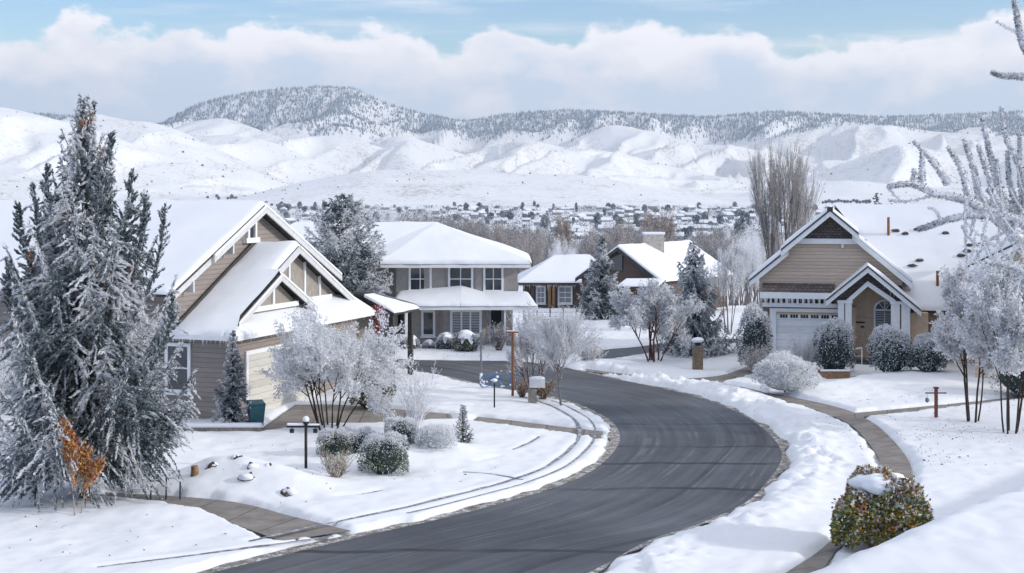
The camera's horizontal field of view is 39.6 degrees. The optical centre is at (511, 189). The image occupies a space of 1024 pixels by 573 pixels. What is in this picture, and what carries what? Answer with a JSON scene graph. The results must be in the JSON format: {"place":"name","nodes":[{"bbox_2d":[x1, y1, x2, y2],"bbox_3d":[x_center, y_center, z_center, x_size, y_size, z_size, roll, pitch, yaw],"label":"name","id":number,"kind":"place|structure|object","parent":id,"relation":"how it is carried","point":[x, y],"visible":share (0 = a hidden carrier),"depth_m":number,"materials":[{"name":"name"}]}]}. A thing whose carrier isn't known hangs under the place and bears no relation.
{"place":"outdoors","nodes":[
{"label":"outdoors","id":0,"kind":"place"},
{"bbox_2d":[105,493,349,539],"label":"driveway","id":1,"kind":"structure","parent":0,"point":[266,522],"depth_m":36.73,"materials":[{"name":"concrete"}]},
{"bbox_2d":[262,404,451,430],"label":"driveway","id":2,"kind":"structure","parent":0,"point":[298,413],"depth_m":53.31,"materials":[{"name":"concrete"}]},
{"bbox_2d":[213,359,781,572],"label":"road","id":3,"kind":"structure","parent":0,"point":[674,461],"depth_m":38.73,"materials":[{"name":"grey asphalt"}]},
{"bbox_2d":[0,210,1023,572],"bbox_3d":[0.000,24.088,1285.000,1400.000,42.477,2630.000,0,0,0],"label":"ground","id":4,"kind":"structure","parent":0,"point":[972,526],"depth_m":40.51,"materials":[{"name":"white snow"}]},
{"bbox_2d":[0,329,59,436],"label":"frosted tree","id":5,"kind":"object","parent":4,"relation":"on","point":[3,376],"visible":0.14,"depth_m":45.78,"materials":[{"name":"grey plant"}]},
{"bbox_2d":[11,452,58,505],"bbox_3d":[-12.536,7.667,37.351,1.262,1.656,1.238,0,0,0],"label":"ball shrub","id":6,"kind":"object","parent":4,"relation":"on","point":[19,469],"visible":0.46,"depth_m":37.12,"materials":[{"name":"grey plant"}]},
{"bbox_2d":[58,412,107,515],"bbox_3d":[-10.902,7.018,36.149,1.240,2.830,0.677,0,0,-23],"label":"young tree","id":7,"kind":"object","parent":4,"relation":"on","point":[97,466],"visible":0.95,"depth_m":36.12,"materials":[{"name":"orange plant"}]},
{"bbox_2d":[0,199,418,418],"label":"garage house","id":8,"kind":"structure","parent":4,"relation":"on","point":[247,271],"depth_m":55.22,"materials":[{"name":"beige"}]},
{"bbox_2d":[165,342,190,395],"bbox_3d":[-12.313,6.610,52.347,1.200,1.920,0.120,0,0,20],"label":"window","id":9,"kind":"structure","parent":8,"relation":"in","point":[183,375],"depth_m":52.35,"materials":[{"name":"white glass"}]},
{"bbox_2d":[243,223,259,242],"bbox_3d":[-10.518,1.675,57.425,0.197,0.950,1.050,0,0,20],"label":"attic window","id":10,"kind":"structure","parent":8,"relation":"in","point":[251,235],"depth_m":57.45,"materials":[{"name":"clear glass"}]},
{"bbox_2d":[244,342,315,415],"bbox_3d":[-8.978,7.310,55.405,0.089,2.580,5.440,0,0,20],"label":"garage door","id":11,"kind":"structure","parent":8,"relation":"in","point":[257,388],"depth_m":54.08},
{"bbox_2d":[368,305,385,346],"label":"climbing plant","id":12,"kind":"object","parent":8,"relation":"attached to","point":[378,327],"visible":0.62,"depth_m":61.97,"materials":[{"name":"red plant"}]},
{"bbox_2d":[98,535,332,566],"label":"wheel rut","id":13,"kind":"structure","parent":4,"relation":"on","point":[216,551],"depth_m":33.02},
{"bbox_2d":[174,423,262,431],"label":"garden wall","id":14,"kind":"structure","parent":4,"relation":"on","point":[257,427],"depth_m":49.38,"materials":[{"name":"grey stone"}]},
{"bbox_2d":[210,330,251,422],"bbox_3d":[-9.871,6.772,50.390,1.714,3.597,1.542,0,0,-26],"label":"spruce","id":15,"kind":"object","parent":4,"relation":"on","point":[230,412],"visible":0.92,"depth_m":50.24,"materials":[{"name":"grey plant"}]},
{"bbox_2d":[246,399,265,425],"bbox_3d":[-9.086,7.956,50.437,0.608,0.929,0.760,0,0,-20],"label":"wheelie bin","id":16,"kind":"object","parent":4,"relation":"on","point":[256,412],"visible":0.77,"depth_m":50.15,"materials":[{"name":"teal plastic"}]},
{"bbox_2d":[286,416,319,467],"bbox_3d":[-6.245,7.739,42.542,1.000,1.920,0.192,0,0,0],"label":"lantern post","id":17,"kind":"object","parent":4,"relation":"on","point":[304,425],"visible":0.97,"depth_m":42.50,"materials":[{"name":"black metal"}]},
{"bbox_2d":[315,426,351,456],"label":"clipped hedge","id":18,"kind":"object","parent":4,"relation":"on","point":[333,442],"visible":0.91,"depth_m":44.47,"materials":[{"name":"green plant"}]},
{"bbox_2d":[253,291,418,429],"bbox_3d":[-6.359,6.145,49.771,5.592,4.905,4.827,0,0,40],"label":"frosted tree","id":19,"kind":"object","parent":4,"relation":"on","point":[315,352],"visible":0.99,"depth_m":49.09,"materials":[{"name":"white plant"}]},
{"bbox_2d":[319,448,356,477],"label":"twig bush","id":20,"kind":"object","parent":4,"relation":"on","point":[332,466],"visible":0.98,"depth_m":41.10,"materials":[{"name":"yellow plant"}]},
{"bbox_2d":[303,193,393,334],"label":"pine tree","id":21,"kind":"object","parent":4,"relation":"on","point":[342,258],"visible":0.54,"depth_m":73.28,"materials":[{"name":"grey plant"}]},
{"bbox_2d":[344,425,374,453],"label":"clipped hedge","id":22,"kind":"object","parent":4,"relation":"on","point":[357,438],"visible":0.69,"depth_m":44.93,"materials":[{"name":"grey plant"}]},
{"bbox_2d":[346,367,396,407],"bbox_3d":[-5.437,7.581,55.098,2.004,1.887,2.082,0,0,-10],"label":"shrub","id":23,"kind":"object","parent":4,"relation":"on","point":[384,393],"visible":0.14,"depth_m":54.62,"materials":[{"name":"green plant"}]},
{"bbox_2d":[356,430,409,474],"bbox_3d":[-3.801,7.828,42.205,1.650,1.387,1.660,0,0,-11],"label":"clipped hedge","id":24,"kind":"object","parent":4,"relation":"on","point":[383,454],"visible":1,"depth_m":41.82,"materials":[{"name":"green plant"}]},
{"bbox_2d":[383,415,417,445],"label":"clipped hedge","id":25,"kind":"object","parent":4,"relation":"on","point":[401,425],"visible":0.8,"depth_m":44.74,"materials":[{"name":"grey plant"}]},
{"bbox_2d":[396,334,419,348],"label":"round shrub","id":26,"kind":"object","parent":4,"relation":"on","point":[416,342],"visible":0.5,"depth_m":74.34,"materials":[{"name":"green plant"}]},
{"bbox_2d":[197,368,619,572],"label":"road verge","id":27,"kind":"structure","parent":4,"relation":"on","point":[614,438],"depth_m":37.75,"materials":[{"name":"white snow"}]},
{"bbox_2d":[289,221,537,347],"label":"grey house","id":28,"kind":"structure","parent":4,"relation":"on","point":[452,281],"depth_m":76.94,"materials":[{"name":"paint"}]},
{"bbox_2d":[409,268,431,289],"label":"window","id":29,"kind":"structure","parent":28,"relation":"in","point":[416,275],"depth_m":76.97,"materials":[{"name":"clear glass"}]},
{"bbox_2d":[420,310,435,337],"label":"window","id":30,"kind":"structure","parent":28,"relation":"in","point":[427,316],"depth_m":76.88,"materials":[{"name":"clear glass"}]},
{"bbox_2d":[448,268,472,288],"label":"window","id":31,"kind":"structure","parent":28,"relation":"in","point":[456,276],"depth_m":76.97,"materials":[{"name":"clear glass"}]},
{"bbox_2d":[450,310,482,336],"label":"window","id":32,"kind":"structure","parent":28,"relation":"in","point":[471,320],"depth_m":76.54,"materials":[{"name":"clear glass"}]},
{"bbox_2d":[483,268,503,290],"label":"window","id":33,"kind":"structure","parent":28,"relation":"in","point":[493,278],"depth_m":76.97,"materials":[{"name":"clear glass"}]},
{"bbox_2d":[489,310,503,341],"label":"door","id":34,"kind":"structure","parent":28,"relation":"in","point":[495,316],"depth_m":77.94,"materials":[{"name":"black wood"}]},
{"bbox_2d":[249,397,581,540],"bbox_3d":[-0.701,8.408,45.288,4.730,0.001,24.779,0,0,16],"label":"gutter","id":35,"kind":"object","parent":4,"relation":"on","point":[578,426],"visible":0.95,"depth_m":40.18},
{"bbox_2d":[393,362,441,435],"bbox_3d":[-3.229,7.187,48.557,1.634,2.708,1.784,0,0,0],"label":"bare shrub","id":36,"kind":"object","parent":4,"relation":"on","point":[416,409],"visible":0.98,"depth_m":48.50,"materials":[{"name":"white plant"}]},
{"bbox_2d":[406,207,461,226],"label":"bare tree","id":37,"kind":"object","parent":4,"relation":"on","point":[425,217],"visible":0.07,"depth_m":229.48,"materials":[{"name":"grey plant"}]},
{"bbox_2d":[413,423,457,449],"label":"snowy shrub","id":38,"kind":"object","parent":4,"relation":"on","point":[435,436],"visible":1,"depth_m":44.30,"materials":[{"name":"white snow"}]},
{"bbox_2d":[434,332,453,348],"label":"round shrub","id":39,"kind":"object","parent":4,"relation":"on","point":[443,340],"visible":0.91,"depth_m":74.37,"materials":[{"name":"green plant"}]},
{"bbox_2d":[452,404,473,442],"bbox_3d":[-1.631,7.838,47.224,0.812,1.452,0.873,0,0,0],"label":"dwarf conifer","id":40,"kind":"object","parent":4,"relation":"on","point":[463,428],"visible":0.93,"depth_m":47.17,"materials":[{"name":"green plant"}]},
{"bbox_2d":[450,330,479,350],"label":"round shrub","id":41,"kind":"object","parent":4,"relation":"on","point":[465,340],"visible":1,"depth_m":73.38,"materials":[{"name":"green plant"}]},
{"bbox_2d":[452,215,489,239],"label":"bare tree","id":42,"kind":"object","parent":4,"relation":"on","point":[465,229],"visible":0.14,"depth_m":195.94,"materials":[{"name":"grey plant"}]},
{"bbox_2d":[473,217,518,246],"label":"bare tree","id":43,"kind":"object","parent":4,"relation":"on","point":[483,233],"visible":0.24,"depth_m":194.78,"materials":[{"name":"grey plant"}]},
{"bbox_2d":[472,216,521,246],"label":"bare tree","id":44,"kind":"object","parent":4,"relation":"on","point":[514,237],"visible":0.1,"depth_m":249.05,"materials":[{"name":"grey plant"}]},
{"bbox_2d":[485,320,510,349],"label":"twig bush","id":45,"kind":"object","parent":4,"relation":"on","point":[498,340],"visible":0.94,"depth_m":73.32,"materials":[{"name":"grey plant"}]},
{"bbox_2d":[479,371,519,387],"bbox_3d":[-0.517,8.053,60.082,1.770,0.789,0.300,0,0,0],"label":"wire tangle","id":46,"kind":"object","parent":4,"relation":"on","point":[500,382],"visible":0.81,"depth_m":60.07,"materials":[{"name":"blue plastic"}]},
{"bbox_2d":[406,401,596,512],"bbox_3d":[0.936,8.406,46.463,3.179,0.001,20.182,0,0,12],"label":"gutter","id":47,"kind":"object","parent":4,"relation":"on","point":[590,444],"visible":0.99,"depth_m":43.78,"materials":[{"name":"grey concrete"}]},
{"bbox_2d":[491,219,530,272],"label":"bare tree","id":48,"kind":"object","parent":4,"relation":"on","point":[501,239],"visible":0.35,"depth_m":189.84,"materials":[{"name":"grey plant"}]},
{"bbox_2d":[506,330,518,395],"bbox_3d":[0.029,7.220,57.676,0.520,3.000,0.107,0,0,0],"label":"garden pole","id":49,"kind":"object","parent":4,"relation":"on","point":[512,332],"visible":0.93,"depth_m":57.63,"materials":[{"name":"brown wood"}]},
{"bbox_2d":[504,303,538,353],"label":"twig bush","id":50,"kind":"object","parent":4,"relation":"on","point":[522,321],"visible":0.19,"depth_m":72.23,"materials":[{"name":"grey plant"}]},
{"bbox_2d":[515,377,528,397],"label":"twig bush","id":51,"kind":"object","parent":4,"relation":"on","point":[521,389],"visible":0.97,"depth_m":57.16,"materials":[{"name":"orange plant"}]},
{"bbox_2d":[506,301,553,389],"bbox_3d":[0.715,6.573,58.020,2.006,4.050,1.507,0,0,-17],"label":"frosted tree","id":52,"kind":"object","parent":4,"relation":"on","point":[521,354],"visible":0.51,"depth_m":58.03,"materials":[{"name":"grey plant"}]},
{"bbox_2d":[518,233,546,273],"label":"bare tree","id":53,"kind":"object","parent":4,"relation":"on","point":[538,258],"visible":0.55,"depth_m":180.14,"materials":[{"name":"grey plant"}]},
{"bbox_2d":[516,223,555,256],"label":"bare tree","id":54,"kind":"object","parent":4,"relation":"on","point":[548,237],"visible":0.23,"depth_m":266.32,"materials":[{"name":"grey plant"}]},
{"bbox_2d":[528,376,545,403],"bbox_3d":[0.973,8.022,55.802,0.685,1.395,0.340,0,0,0],"label":"mailbox","id":55,"kind":"object","parent":4,"relation":"on","point":[536,382],"visible":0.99,"depth_m":55.64,"materials":[{"name":"grey stone"}]},
{"bbox_2d":[525,237,558,264],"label":"bare tree","id":56,"kind":"object","parent":4,"relation":"on","point":[545,252],"visible":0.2,"depth_m":194.06,"materials":[{"name":"grey plant"}]},
{"bbox_2d":[531,375,556,398],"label":"twig bush","id":57,"kind":"object","parent":4,"relation":"on","point":[545,392],"visible":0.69,"depth_m":56.80,"materials":[{"name":"brown plant"}]},
{"bbox_2d":[515,303,606,404],"bbox_3d":[1.883,6.513,55.326,3.582,4.174,3.191,0,0,0],"label":"frosted tree","id":58,"kind":"object","parent":4,"relation":"on","point":[558,341],"visible":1,"depth_m":55.11,"materials":[{"name":"grey plant"}]},
{"bbox_2d":[551,211,574,246],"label":"bare tree","id":59,"kind":"object","parent":4,"relation":"on","point":[560,227],"visible":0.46,"depth_m":378.18,"materials":[{"name":"grey plant"}]},
{"bbox_2d":[576,341,608,359],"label":"twig bush","id":60,"kind":"object","parent":4,"relation":"on","point":[589,351],"visible":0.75,"depth_m":68.34,"materials":[{"name":"white plant"}]},
{"bbox_2d":[403,359,789,572],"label":"road verge","id":61,"kind":"structure","parent":4,"relation":"on","point":[783,444],"depth_m":43.45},
{"bbox_2d":[577,229,616,257],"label":"bare tree","id":62,"kind":"object","parent":4,"relation":"on","point":[592,249],"visible":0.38,"depth_m":187.05,"materials":[{"name":"grey plant"}]},
{"bbox_2d":[576,236,621,319],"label":"spruce","id":63,"kind":"object","parent":4,"relation":"on","point":[595,298],"visible":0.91,"depth_m":92.85,"materials":[{"name":"grey plant"}]},
{"bbox_2d":[582,217,627,248],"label":"bare tree","id":64,"kind":"object","parent":4,"relation":"on","point":[621,232],"visible":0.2,"depth_m":235.26,"materials":[{"name":"grey plant"}]},
{"bbox_2d":[518,232,732,310],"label":"brown house","id":65,"kind":"structure","parent":4,"relation":"on","point":[554,281],"depth_m":119.75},
{"bbox_2d":[536,286,545,304],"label":"window","id":66,"kind":"structure","parent":65,"relation":"in","point":[540,290],"depth_m":126.04,"materials":[{"name":"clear glass"}]},
{"bbox_2d":[557,286,572,304],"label":"window","id":67,"kind":"structure","parent":65,"relation":"in","point":[564,292],"depth_m":126.07,"materials":[{"name":"clear glass"}]},
{"bbox_2d":[609,254,622,270],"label":"window","id":68,"kind":"structure","parent":65,"relation":"in","point":[618,259],"depth_m":115.02,"materials":[{"name":"grey glass"}]},
{"bbox_2d":[272,204,1007,242],"bbox_3d":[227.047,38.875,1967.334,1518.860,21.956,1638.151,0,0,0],"label":"town vegetation","id":69,"kind":"object","parent":4,"relation":"on","point":[589,208],"visible":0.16,"depth_m":2065.54,"materials":[{"name":"plant"}]},
{"bbox_2d":[606,278,706,361],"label":"frosted tree","id":70,"kind":"object","parent":4,"relation":"on","point":[653,304],"visible":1,"depth_m":69.11,"materials":[{"name":"white plant"}]},
{"bbox_2d":[636,221,680,243],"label":"bare tree","id":71,"kind":"object","parent":4,"relation":"on","point":[671,239],"visible":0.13,"depth_m":265.05,"materials":[{"name":"grey plant"}]},
{"bbox_2d":[651,207,676,241],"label":"bare tree","id":72,"kind":"object","parent":4,"relation":"on","point":[670,226],"visible":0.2,"depth_m":306.14,"materials":[{"name":"grey plant"}]},
{"bbox_2d":[652,242,739,357],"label":"blue spruce","id":73,"kind":"object","parent":4,"relation":"on","point":[706,331],"visible":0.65,"depth_m":72.06,"materials":[{"name":"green plant"}]},
{"bbox_2d":[691,337,703,369],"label":"mailbox pillar","id":74,"kind":"structure","parent":4,"relation":"on","point":[697,355],"depth_m":66.42,"materials":[{"name":"brown stone"}]},
{"bbox_2d":[700,230,735,269],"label":"bare tree","id":75,"kind":"object","parent":4,"relation":"on","point":[704,246],"visible":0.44,"depth_m":137.74,"materials":[{"name":"grey plant"}]},
{"bbox_2d":[706,238,741,305],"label":"bare tree","id":76,"kind":"object","parent":4,"relation":"on","point":[724,248],"visible":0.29,"depth_m":135.50,"materials":[{"name":"grey plant"}]},
{"bbox_2d":[704,241,750,333],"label":"bare tree","id":77,"kind":"object","parent":4,"relation":"on","point":[723,276],"visible":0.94,"depth_m":85.24,"materials":[{"name":"grey plant"}]},
{"bbox_2d":[730,231,762,305],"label":"bare tree","id":78,"kind":"object","parent":4,"relation":"on","point":[754,245],"visible":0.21,"depth_m":157.84,"materials":[{"name":"grey plant"}]},
{"bbox_2d":[733,236,760,317],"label":"bare tree","id":79,"kind":"object","parent":4,"relation":"on","point":[743,255],"visible":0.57,"depth_m":91.18,"materials":[{"name":"grey plant"}]},
{"bbox_2d":[739,233,766,301],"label":"bare tree","id":80,"kind":"object","parent":4,"relation":"on","point":[761,254],"visible":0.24,"depth_m":162.55,"materials":[{"name":"grey plant"}]},
{"bbox_2d":[735,300,773,365],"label":"upright shrub","id":81,"kind":"object","parent":4,"relation":"on","point":[755,331],"visible":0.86,"depth_m":65.75,"materials":[{"name":"grey plant"}]},
{"bbox_2d":[740,342,775,375],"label":"twig bush","id":82,"kind":"object","parent":4,"relation":"on","point":[751,362],"visible":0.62,"depth_m":63.35,"materials":[{"name":"grey plant"}]},
{"bbox_2d":[750,350,821,392],"bbox_3d":[11.266,7.500,58.777,2.852,1.778,2.924,0,0,-7],"label":"snowy shrub","id":83,"kind":"object","parent":4,"relation":"on","point":[785,374],"visible":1,"depth_m":58.11,"materials":[{"name":"white plant"}]},
{"bbox_2d":[746,132,826,259],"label":"poplar","id":84,"kind":"object","parent":4,"relation":"on","point":[778,190],"visible":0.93,"depth_m":87.03,"materials":[{"name":"grey plant"}]},
{"bbox_2d":[783,329,822,370],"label":"twig bush","id":85,"kind":"object","parent":4,"relation":"on","point":[805,354],"visible":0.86,"depth_m":65.45,"materials":[{"name":"grey plant"}]},
{"bbox_2d":[816,368,850,378],"bbox_3d":[14.426,8.250,63.991,1.360,0.440,1.280,0,0,0],"label":"planter","id":86,"kind":"object","parent":4,"relation":"on","point":[834,373],"visible":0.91,"depth_m":63.38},
{"bbox_2d":[812,316,856,368],"bbox_3d":[14.799,7.130,65.129,2.041,2.708,2.158,0,0,-5],"label":"dome shrub","id":87,"kind":"object","parent":4,"relation":"on","point":[834,336],"visible":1,"depth_m":64.63,"materials":[{"name":"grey plant"}]},
{"bbox_2d":[748,204,1005,362],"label":"tan house","id":88,"kind":"structure","parent":4,"relation":"on","point":[864,270],"depth_m":70.25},
{"bbox_2d":[770,308,837,356],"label":"garage door","id":89,"kind":"structure","parent":88,"relation":"in","point":[781,323],"depth_m":70.50,"materials":[{"name":"white paint"}]},
{"bbox_2d":[856,318,870,357],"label":"door","id":90,"kind":"structure","parent":88,"relation":"in","point":[863,325],"depth_m":70.26,"materials":[{"name":"beige paint"}]},
{"bbox_2d":[874,299,890,345],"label":"window","id":91,"kind":"structure","parent":88,"relation":"in","point":[882,309],"depth_m":70.10,"materials":[{"name":"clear glass"}]},
{"bbox_2d":[828,463,933,549],"bbox_3d":[8.558,7.472,33.332,2.481,2.106,2.262,0,0,-4],"label":"autumn bush","id":92,"kind":"object","parent":4,"relation":"on","point":[882,515],"visible":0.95,"depth_m":32.62,"materials":[{"name":"green plant"}]},
{"bbox_2d":[865,323,914,372],"bbox_3d":[16.892,7.092,63.463,2.120,2.361,2.280,0,0,-10],"label":"dome shrub","id":93,"kind":"object","parent":4,"relation":"on","point":[890,349],"visible":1,"depth_m":62.88,"materials":[{"name":"grey plant"}]},
{"bbox_2d":[908,332,948,371],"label":"dome shrub","id":94,"kind":"object","parent":4,"relation":"on","point":[926,358],"visible":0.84,"depth_m":62.50,"materials":[{"name":"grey plant"}]},
{"bbox_2d":[925,387,946,417],"bbox_3d":[15.615,8.000,52.399,0.783,1.440,0.170,0,0,0],"label":"post","id":95,"kind":"object","parent":4,"relation":"on","point":[935,392],"visible":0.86,"depth_m":52.34,"materials":[{"name":"brown wood"}]},
{"bbox_2d":[855,396,1023,417],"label":"footpath","id":96,"kind":"structure","parent":4,"relation":"on","point":[866,414],"depth_m":54.71,"materials":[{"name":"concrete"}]},
{"bbox_2d":[886,0,1023,308],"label":"pollard tree","id":97,"kind":"object","parent":4,"relation":"on","point":[1007,224],"visible":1,"depth_m":22.16,"materials":[{"name":"white plant"}]},
{"bbox_2d":[929,256,1022,422],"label":"frosted tree","id":98,"kind":"object","parent":4,"relation":"on","point":[947,344],"visible":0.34,"depth_m":51.55,"materials":[{"name":"white plant"}]},
{"bbox_2d":[948,248,1023,433],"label":"frosted tree","id":99,"kind":"object","parent":4,"relation":"on","point":[1005,329],"visible":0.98,"depth_m":47.98,"materials":[{"name":"white plant"}]},
{"bbox_2d":[960,230,1023,378],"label":"neighbour house","id":100,"kind":"structure","parent":4,"relation":"on","point":[1005,248],"depth_m":61.12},
{"bbox_2d":[989,368,1023,396],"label":"evergreen bush","id":101,"kind":"object","parent":4,"relation":"on","point":[1014,382],"visible":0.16,"depth_m":57.40,"materials":[{"name":"green plant"}]},
{"bbox_2d":[0,107,1023,209],"bbox_3d":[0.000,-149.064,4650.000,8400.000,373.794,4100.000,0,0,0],"label":"hills","id":102,"kind":"structure","parent":0,"point":[625,160],"depth_m":4417.01,"materials":[{"name":"white snow"}]},
{"bbox_2d":[0,0,1023,123],"label":"sky","id":103,"kind":"structure","parent":0,"point":[151,61],"materials":[{"name":"blue"}]},
{"bbox_2d":[41,87,1023,154],"bbox_3d":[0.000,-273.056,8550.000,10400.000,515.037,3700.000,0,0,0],"label":"mountains","id":104,"kind":"structure","parent":0,"point":[447,139],"depth_m":7208.10,"materials":[{"name":"white snow"}]},
{"bbox_2d":[30,84,1023,144],"bbox_3d":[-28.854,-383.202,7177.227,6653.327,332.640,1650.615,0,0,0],"label":"forest","id":105,"kind":"object","parent":104,"relation":"on","point":[438,125],"visible":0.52,"depth_m":7282.82,"materials":[{"name":"plant"}]},
{"bbox_2d":[474,417,602,437],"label":"driveway","id":106,"kind":"structure","parent":0,"point":[590,433],"depth_m":50.84,"materials":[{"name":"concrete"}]},
{"bbox_2d":[596,338,742,358],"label":"driveway","id":107,"kind":"structure","parent":0,"point":[619,352],"depth_m":74.41,"materials":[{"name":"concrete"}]},
{"bbox_2d":[687,366,756,381],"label":"driveway","id":108,"kind":"structure","parent":0,"point":[742,372],"depth_m":64.42,"materials":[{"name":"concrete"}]},
{"bbox_2d":[586,369,911,572],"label":"sidewalk","id":109,"kind":"structure","parent":0,"point":[886,448],"depth_m":47.23,"materials":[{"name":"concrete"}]},
{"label":"mulch","id":110,"kind":"object","parent":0,"visible":0},
{"bbox_2d":[0,92,200,514],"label":"blue spruce","id":111,"kind":"object","parent":110,"relation":"on","point":[86,325],"visible":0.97,"depth_m":37.78,"materials":[{"name":"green plant"}]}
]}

